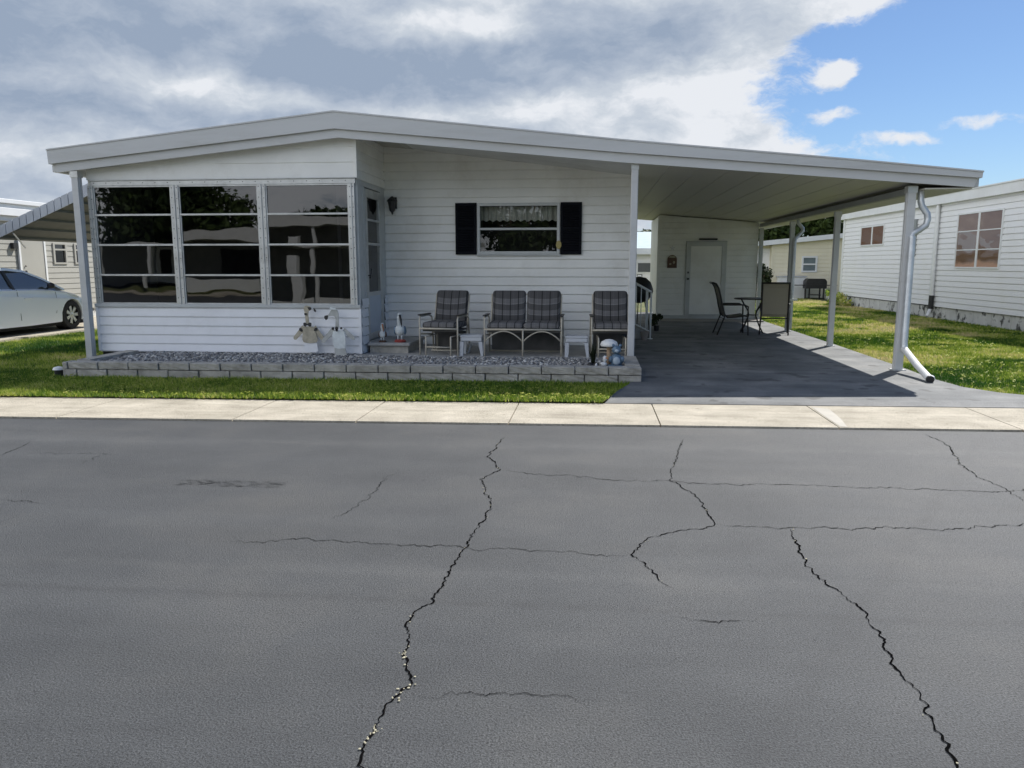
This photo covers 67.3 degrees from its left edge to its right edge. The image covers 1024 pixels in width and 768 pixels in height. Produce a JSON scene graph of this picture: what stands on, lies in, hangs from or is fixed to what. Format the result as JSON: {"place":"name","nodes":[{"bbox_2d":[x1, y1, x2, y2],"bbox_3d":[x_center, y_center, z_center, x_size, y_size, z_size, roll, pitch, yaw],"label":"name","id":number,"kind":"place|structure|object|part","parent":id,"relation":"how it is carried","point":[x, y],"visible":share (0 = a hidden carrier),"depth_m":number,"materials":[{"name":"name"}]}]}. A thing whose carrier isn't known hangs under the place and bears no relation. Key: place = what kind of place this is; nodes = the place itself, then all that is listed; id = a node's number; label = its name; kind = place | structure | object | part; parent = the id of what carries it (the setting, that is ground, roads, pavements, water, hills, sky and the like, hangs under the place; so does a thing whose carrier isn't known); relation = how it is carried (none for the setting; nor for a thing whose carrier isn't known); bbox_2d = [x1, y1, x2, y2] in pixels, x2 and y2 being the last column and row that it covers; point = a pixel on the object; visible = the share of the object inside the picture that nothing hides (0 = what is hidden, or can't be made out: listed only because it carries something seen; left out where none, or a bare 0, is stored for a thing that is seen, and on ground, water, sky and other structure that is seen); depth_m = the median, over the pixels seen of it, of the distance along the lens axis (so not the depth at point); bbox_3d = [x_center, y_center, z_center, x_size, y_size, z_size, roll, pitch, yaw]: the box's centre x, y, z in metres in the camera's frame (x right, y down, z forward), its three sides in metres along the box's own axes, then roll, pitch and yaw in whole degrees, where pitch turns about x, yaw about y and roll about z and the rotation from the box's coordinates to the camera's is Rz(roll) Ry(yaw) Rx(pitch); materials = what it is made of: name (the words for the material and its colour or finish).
{"place":"outdoors","nodes":[
{"label":"outdoors","id":0,"kind":"place"},
{"bbox_2d":[0,316,96,338],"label":"driveway","id":1,"kind":"structure","parent":0,"point":[26,332],"depth_m":16.55,"materials":[{"name":"concrete"}]},
{"bbox_2d":[0,268,83,331],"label":"parked car","id":2,"kind":"object","parent":1,"relation":"on","point":[28,300],"visible":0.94,"depth_m":16.02,"materials":[{"name":"white paint"}]},
{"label":"windows","id":3,"kind":"part","parent":2,"relation":"part of","materials":[{"name":"blue glass"}]},
{"bbox_2d":[0,327,96,341],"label":"driveway kerb","id":4,"kind":"structure","parent":1,"relation":"on","point":[26,337],"depth_m":15.57,"materials":[{"name":"concrete"}]},
{"bbox_2d":[0,395,607,403],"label":"ground","id":5,"kind":"structure","parent":0,"point":[318,399],"depth_m":8.79,"materials":[{"name":"green plant"}]},
{"bbox_2d":[467,343,479,352],"bbox_3d":[-0.547,-0.539,11.500,0.224,0.140,0.160,1,9,6],"label":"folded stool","id":6,"kind":"object","parent":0,"point":[470,347],"visible":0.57,"depth_m":11.45,"materials":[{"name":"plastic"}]},
{"bbox_2d":[357,344,626,358],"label":"patio slab","id":7,"kind":"structure","parent":0,"point":[578,352],"depth_m":11.39,"materials":[{"name":"grey concrete"}]},
{"bbox_2d":[368,336,424,352],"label":"step","id":8,"kind":"structure","parent":7,"relation":"on","point":[410,344],"depth_m":11.48,"materials":[{"name":"grey concrete"}]},
{"bbox_2d":[378,323,386,341],"bbox_3d":[-1.937,-0.771,11.497,0.124,0.289,0.115,1,9,6],"label":"gull figurine","id":9,"kind":"object","parent":8,"relation":"on","point":[382,333],"visible":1,"depth_m":11.47,"materials":[{"name":"white ceramic"}]},
{"bbox_2d":[394,313,406,342],"bbox_3d":[-1.675,-0.845,11.489,0.188,0.438,0.175,1,9,6],"label":"pelican figurine","id":10,"kind":"object","parent":8,"relation":"on","point":[400,329],"visible":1,"depth_m":11.45,"materials":[{"name":"white ceramic"}]},
{"bbox_2d":[418,290,470,355],"bbox_3d":[-0.974,-0.919,11.420,0.636,0.918,0.745,2,9,15],"label":"glider chair","id":11,"kind":"object","parent":7,"relation":"on","point":[448,323],"visible":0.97,"depth_m":11.56,"materials":[{"name":"fabric"}]},
{"bbox_2d":[460,333,483,355],"bbox_3d":[-0.571,-0.575,11.227,0.342,0.295,0.330,1,9,6],"label":"side table","id":12,"kind":"object","parent":7,"relation":"on","point":[464,338],"visible":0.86,"depth_m":11.07,"materials":[{"name":"plastic"}]},
{"bbox_2d":[483,290,564,356],"bbox_3d":[0.190,-0.898,11.285,1.156,0.918,0.727,1,9,6],"label":"glider loveseat","id":13,"kind":"object","parent":7,"relation":"on","point":[509,328],"visible":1,"depth_m":11.45,"materials":[{"name":"fabric"}]},
{"bbox_2d":[565,334,588,356],"bbox_3d":[0.936,-0.551,11.074,0.342,0.295,0.330,1,9,6],"label":"side table","id":14,"kind":"object","parent":7,"relation":"on","point":[575,338],"visible":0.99,"depth_m":10.91,"materials":[{"name":"plastic"}]},
{"bbox_2d":[589,291,627,357],"bbox_3d":[1.438,-0.880,11.169,0.636,0.918,0.745,1,9,4],"label":"glider chair","id":15,"kind":"object","parent":7,"relation":"on","point":[609,317],"visible":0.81,"depth_m":11.34,"materials":[{"name":"fabric"}]},
{"bbox_2d":[0,418,1023,767],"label":"road","id":16,"kind":"structure","parent":0,"point":[212,594],"depth_m":3.51,"materials":[{"name":"grey asphalt"}]},
{"bbox_2d":[359,465,974,763],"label":"road crumbs","id":17,"kind":"object","parent":16,"relation":"on","point":[364,742],"visible":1,"depth_m":2.74,"materials":[{"name":"grey asphalt"}]},
{"bbox_2d":[0,397,1023,431],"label":"sidewalk","id":18,"kind":"structure","parent":0,"point":[778,417],"depth_m":7.72,"materials":[{"name":"concrete"}]},
{"bbox_2d":[0,298,1023,401],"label":"lawn","id":19,"kind":"structure","parent":0,"point":[642,306],"depth_m":10.57,"materials":[{"name":"plant"}]},
{"bbox_2d":[0,183,95,315],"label":"mobile home","id":20,"kind":"object","parent":19,"relation":"on","point":[38,239],"visible":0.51,"depth_m":18.34,"materials":[{"name":"beige metal"}]},
{"bbox_2d":[20,240,46,279],"bbox_3d":[-11.822,-2.684,19.079,0.103,1.780,0.810,1,9,6],"label":"door","id":21,"kind":"structure","parent":20,"relation":"in","point":[33,260],"depth_m":19.05,"materials":[{"name":"beige"}]},
{"bbox_2d":[52,243,67,263],"bbox_3d":[-11.791,-3.397,20.018,0.090,0.540,0.520,1,9,6],"label":"window","id":22,"kind":"structure","parent":20,"relation":"in","point":[60,256],"depth_m":20.03,"materials":[{"name":"beige"}]},
{"bbox_2d":[73,244,77,263],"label":"window","id":23,"kind":"structure","parent":20,"relation":"in","point":[74,245],"depth_m":20.59,"materials":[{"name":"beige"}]},
{"bbox_2d":[52,366,62,375],"bbox_3d":[-6.000,-0.174,10.181,0.150,0.125,0.146,1,9,6],"label":"garden spotlight","id":24,"kind":"object","parent":19,"relation":"on","point":[58,370],"visible":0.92,"depth_m":10.14,"materials":[{"name":"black plastic"}]},
{"bbox_2d":[62,350,641,382],"bbox_3d":[-2.230,-0.245,10.519,7.830,0.224,1.583,1,9,6],"label":"block planter","id":25,"kind":"object","parent":19,"relation":"on","point":[630,370],"visible":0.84,"depth_m":9.83,"materials":[{"name":"grey concrete"}]},
{"bbox_2d":[94,351,623,369],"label":"gravel","id":26,"kind":"structure","parent":25,"relation":"on","point":[256,357],"depth_m":10.70,"materials":[{"name":"grey gravel"}]},
{"bbox_2d":[294,305,323,354],"bbox_3d":[-2.952,-0.756,11.173,0.474,0.768,0.044,1,9,6],"label":"bird cutout","id":27,"kind":"object","parent":26,"relation":"on","point":[310,335],"visible":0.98,"depth_m":11.17},
{"bbox_2d":[322,307,354,355],"bbox_3d":[-2.509,-0.733,11.082,0.498,0.752,0.045,1,9,6],"label":"bird cutout","id":28,"kind":"object","parent":26,"relation":"on","point":[339,339],"visible":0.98,"depth_m":11.08},
{"bbox_2d":[587,341,598,365],"bbox_3d":[1.055,-0.397,9.975,0.156,0.389,0.142,1,9,6],"label":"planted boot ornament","id":29,"kind":"object","parent":26,"relation":"on","point":[593,354],"visible":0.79,"depth_m":9.96,"materials":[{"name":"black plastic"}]},
{"bbox_2d":[600,356,607,365],"bbox_3d":[1.197,-0.298,9.981,0.110,0.146,0.063,3,9,17],"label":"goose ornament","id":30,"kind":"object","parent":26,"relation":"on","point":[605,358],"visible":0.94,"depth_m":9.96,"materials":[{"name":"white ceramic"}]},
{"bbox_2d":[600,339,617,364],"bbox_3d":[1.274,-0.412,10.100,0.236,0.360,0.232,1,9,6],"label":"mushroom ornament","id":31,"kind":"object","parent":26,"relation":"on","point":[607,343],"visible":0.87,"depth_m":10.04,"materials":[{"name":"white ceramic"}]},
{"bbox_2d":[608,344,623,365],"bbox_3d":[1.352,-0.365,9.981,0.212,0.314,0.168,1,9,6],"label":"animal ornament","id":32,"kind":"object","parent":26,"relation":"on","point":[616,358],"visible":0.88,"depth_m":9.94,"materials":[{"name":"blue ceramic"}]},
{"bbox_2d":[0,331,1022,399],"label":"lawn weeds","id":33,"kind":"object","parent":19,"relation":"on","point":[79,388],"visible":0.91,"depth_m":9.15,"materials":[{"name":"green plant"}]},
{"bbox_2d":[46,110,983,382],"bbox_3d":[0.265,-2.859,16.361,12.804,3.565,13.508,1,9,6],"label":"mobile home","id":34,"kind":"object","parent":19,"relation":"on","point":[248,236],"visible":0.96,"depth_m":11.36,"materials":[{"name":"metal"}]},
{"bbox_2d":[93,185,177,303],"bbox_3d":[-5.570,-2.054,11.399,1.200,1.720,0.042,1,9,6],"label":"sunroom window","id":35,"kind":"structure","parent":34,"relation":"in","point":[134,228],"depth_m":11.40,"materials":[{"name":"glass"}]},
{"bbox_2d":[178,184,262,303],"bbox_3d":[-4.260,-2.033,11.266,1.195,1.720,0.042,1,9,6],"label":"sunroom window","id":36,"kind":"structure","parent":34,"relation":"in","point":[220,223],"depth_m":11.26,"materials":[{"name":"glass"}]},
{"bbox_2d":[265,183,351,304],"bbox_3d":[-2.937,-2.012,11.131,1.225,1.720,0.042,1,9,6],"label":"sunroom window","id":37,"kind":"structure","parent":34,"relation":"in","point":[308,224],"depth_m":11.13,"materials":[{"name":"glass"}]},
{"bbox_2d":[364,188,383,339],"bbox_3d":[-2.112,-1.831,11.863,0.103,2.240,0.830,1,9,6],"label":"screen door","id":38,"kind":"structure","parent":34,"relation":"in","point":[375,309],"depth_m":11.97,"materials":[{"name":"metal"}]},
{"bbox_2d":[476,203,560,255],"bbox_3d":[0.114,-2.473,12.327,1.369,0.825,0.263,1,9,6],"label":"window","id":39,"kind":"structure","parent":34,"relation":"in","point":[486,214],"depth_m":12.32,"materials":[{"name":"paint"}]},
{"bbox_2d":[636,232,650,280],"bbox_3d":[4.589,-6.679,41.670,7.300,3.290,5.900,1,9,6],"label":"mobile home","id":40,"kind":"object","parent":19,"relation":"on","point":[643,259],"visible":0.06,"depth_m":39.05,"materials":[{"name":"white paint"}]},
{"bbox_2d":[636,262,649,272],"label":"window","id":41,"kind":"structure","parent":40,"relation":"in","point":[641,267],"depth_m":39.01,"materials":[{"name":"grey glass"}]},
{"bbox_2d":[755,263,773,300],"bbox_3d":[9.288,-3.809,28.970,1.025,1.610,0.925,-5,10,-27],"label":"shrub","id":42,"kind":"object","parent":19,"relation":"on","point":[767,276],"visible":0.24,"depth_m":28.75,"materials":[{"name":"green plant"}]},
{"bbox_2d":[758,229,777,240],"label":"broadleaf tree","id":43,"kind":"object","parent":19,"relation":"on","point":[766,231],"visible":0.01,"depth_m":42.47,"materials":[{"name":"green plant"}]},
{"bbox_2d":[776,276,806,298],"bbox_3d":[11.821,-4.097,32.612,1.200,0.960,0.460,1,9,6],"label":"outdoor cabinet","id":44,"kind":"object","parent":19,"relation":"on","point":[799,291],"visible":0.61,"depth_m":32.40,"materials":[{"name":"white paint"}]},
{"bbox_2d":[757,233,842,297],"bbox_3d":[12.342,-5.550,35.037,10.700,3.063,5.300,1,9,6],"label":"mobile home","id":45,"kind":"object","parent":19,"relation":"on","point":[813,257],"visible":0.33,"depth_m":32.66,"materials":[{"name":"beige"}]},
{"bbox_2d":[801,256,817,271],"bbox_3d":[12.626,-5.086,32.659,0.640,0.680,0.060,1,9,6],"label":"window","id":46,"kind":"structure","parent":45,"relation":"in","point":[809,263],"depth_m":32.65,"materials":[{"name":"grey glass"}]},
{"bbox_2d":[767,216,843,239],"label":"broadleaf tree","id":47,"kind":"object","parent":19,"relation":"on","point":[822,226],"visible":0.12,"depth_m":42.00,"materials":[{"name":"green plant"}]},
{"bbox_2d":[794,279,829,299],"bbox_3d":[12.532,-3.929,31.862,1.690,0.860,0.500,1,9,6],"label":"barbecue grill","id":48,"kind":"object","parent":19,"relation":"on","point":[809,284],"visible":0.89,"depth_m":31.61,"materials":[{"name":"black metal"}]},
{"bbox_2d":[825,288,852,306],"bbox_3d":[11.595,-3.031,27.364,0.605,0.760,1.781,1,9,6],"label":"weed clump","id":49,"kind":"object","parent":19,"relation":"on","point":[841,297],"visible":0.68,"depth_m":26.99,"materials":[{"name":"green plant"}]},
{"bbox_2d":[839,178,1023,331],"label":"mobile home","id":50,"kind":"object","parent":19,"relation":"on","point":[969,259],"visible":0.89,"depth_m":19.84,"materials":[{"name":"white paint"}]},
{"bbox_2d":[860,224,885,245],"bbox_3d":[11.733,-4.827,25.034,0.055,0.640,1.920,1,9,4],"label":"window","id":51,"kind":"structure","parent":50,"relation":"in","point":[870,235],"depth_m":24.97,"materials":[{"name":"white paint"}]},
{"bbox_2d":[954,208,1005,268],"bbox_3d":[11.264,-3.481,18.576,0.055,1.370,2.070,1,9,4],"label":"window","id":52,"kind":"structure","parent":50,"relation":"in","point":[979,234],"depth_m":18.49,"materials":[{"name":"brown glass"}]},
{"bbox_2d":[0,0,1023,236],"label":"sky","id":53,"kind":"structure","parent":0,"point":[921,82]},
{"bbox_2d":[605,312,1023,407],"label":"driveway","id":54,"kind":"structure","parent":0,"point":[693,363],"depth_m":10.05,"materials":[{"name":"grey concrete"}]},
{"bbox_2d":[635,326,646,338],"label":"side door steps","id":55,"kind":"structure","parent":54,"relation":"on","point":[637,332],"depth_m":15.02,"materials":[{"name":"grey concrete"}]},
{"bbox_2d":[635,282,652,338],"bbox_3d":[2.491,-1.556,15.356,0.586,1.219,1.072,1,9,6],"label":"stair railing","id":56,"kind":"object","parent":54,"relation":"on","point":[646,306],"visible":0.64,"depth_m":14.88,"materials":[{"name":"white metal"}]},
{"bbox_2d":[635,274,652,324],"bbox_3d":[2.687,-1.705,16.293,0.590,1.230,0.590,1,9,6],"label":"kettle grill","id":57,"kind":"object","parent":54,"relation":"on","point":[645,282],"visible":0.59,"depth_m":16.05,"materials":[{"name":"black metal"}]},
{"bbox_2d":[640,331,648,339],"bbox_3d":[2.538,-0.928,14.751,0.176,0.165,0.176,1,9,6],"label":"flower pot","id":58,"kind":"object","parent":54,"relation":"on","point":[644,335],"visible":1,"depth_m":14.70,"materials":[{"name":"grey plastic"}]},
{"bbox_2d":[651,313,662,330],"bbox_3d":[3.151,-1.357,16.752,0.281,0.397,0.246,1,9,6],"label":"potted plant","id":59,"kind":"object","parent":54,"relation":"on","point":[655,317],"visible":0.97,"depth_m":16.72,"materials":[{"name":"green plant"}]},
{"bbox_2d":[649,215,763,321],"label":"utility shed","id":60,"kind":"structure","parent":54,"relation":"on","point":[722,254],"depth_m":19.68,"materials":[{"name":"white plastic"}]},
{"bbox_2d":[667,255,676,267],"bbox_3d":[4.111,-3.147,19.747,0.240,0.330,0.038,1,9,6],"label":"wall plaque","id":61,"kind":"object","parent":60,"relation":"attached to","point":[671,261],"depth_m":19.74,"materials":[{"name":"beige wood"}]},
{"bbox_2d":[687,246,721,313],"bbox_3d":[4.913,-2.663,19.704,0.860,1.807,0.074,1,9,6],"label":"door","id":62,"kind":"structure","parent":60,"relation":"in","point":[705,260],"depth_m":19.72,"materials":[{"name":"white plastic"}]},
{"bbox_2d":[709,282,748,334],"bbox_3d":[4.486,-1.570,15.923,0.753,1.083,0.612,1,9,6],"label":"sling chair","id":63,"kind":"object","parent":54,"relation":"on","point":[720,304],"visible":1,"depth_m":15.74,"materials":[{"name":"metal"}]},
{"bbox_2d":[734,297,762,332],"bbox_3d":[5.130,-1.469,16.432,0.770,0.733,0.770,1,9,6],"label":"patio table","id":64,"kind":"object","parent":54,"relation":"on","point":[749,298],"visible":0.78,"depth_m":16.31,"materials":[{"name":"metal"}]},
{"bbox_2d":[758,282,790,334],"bbox_3d":[5.441,-1.571,15.926,0.612,1.083,0.753,3,9,18],"label":"sling chair","id":65,"kind":"object","parent":54,"relation":"on","point":[775,299],"visible":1,"depth_m":15.72,"materials":[{"name":"fabric"}]}
]}

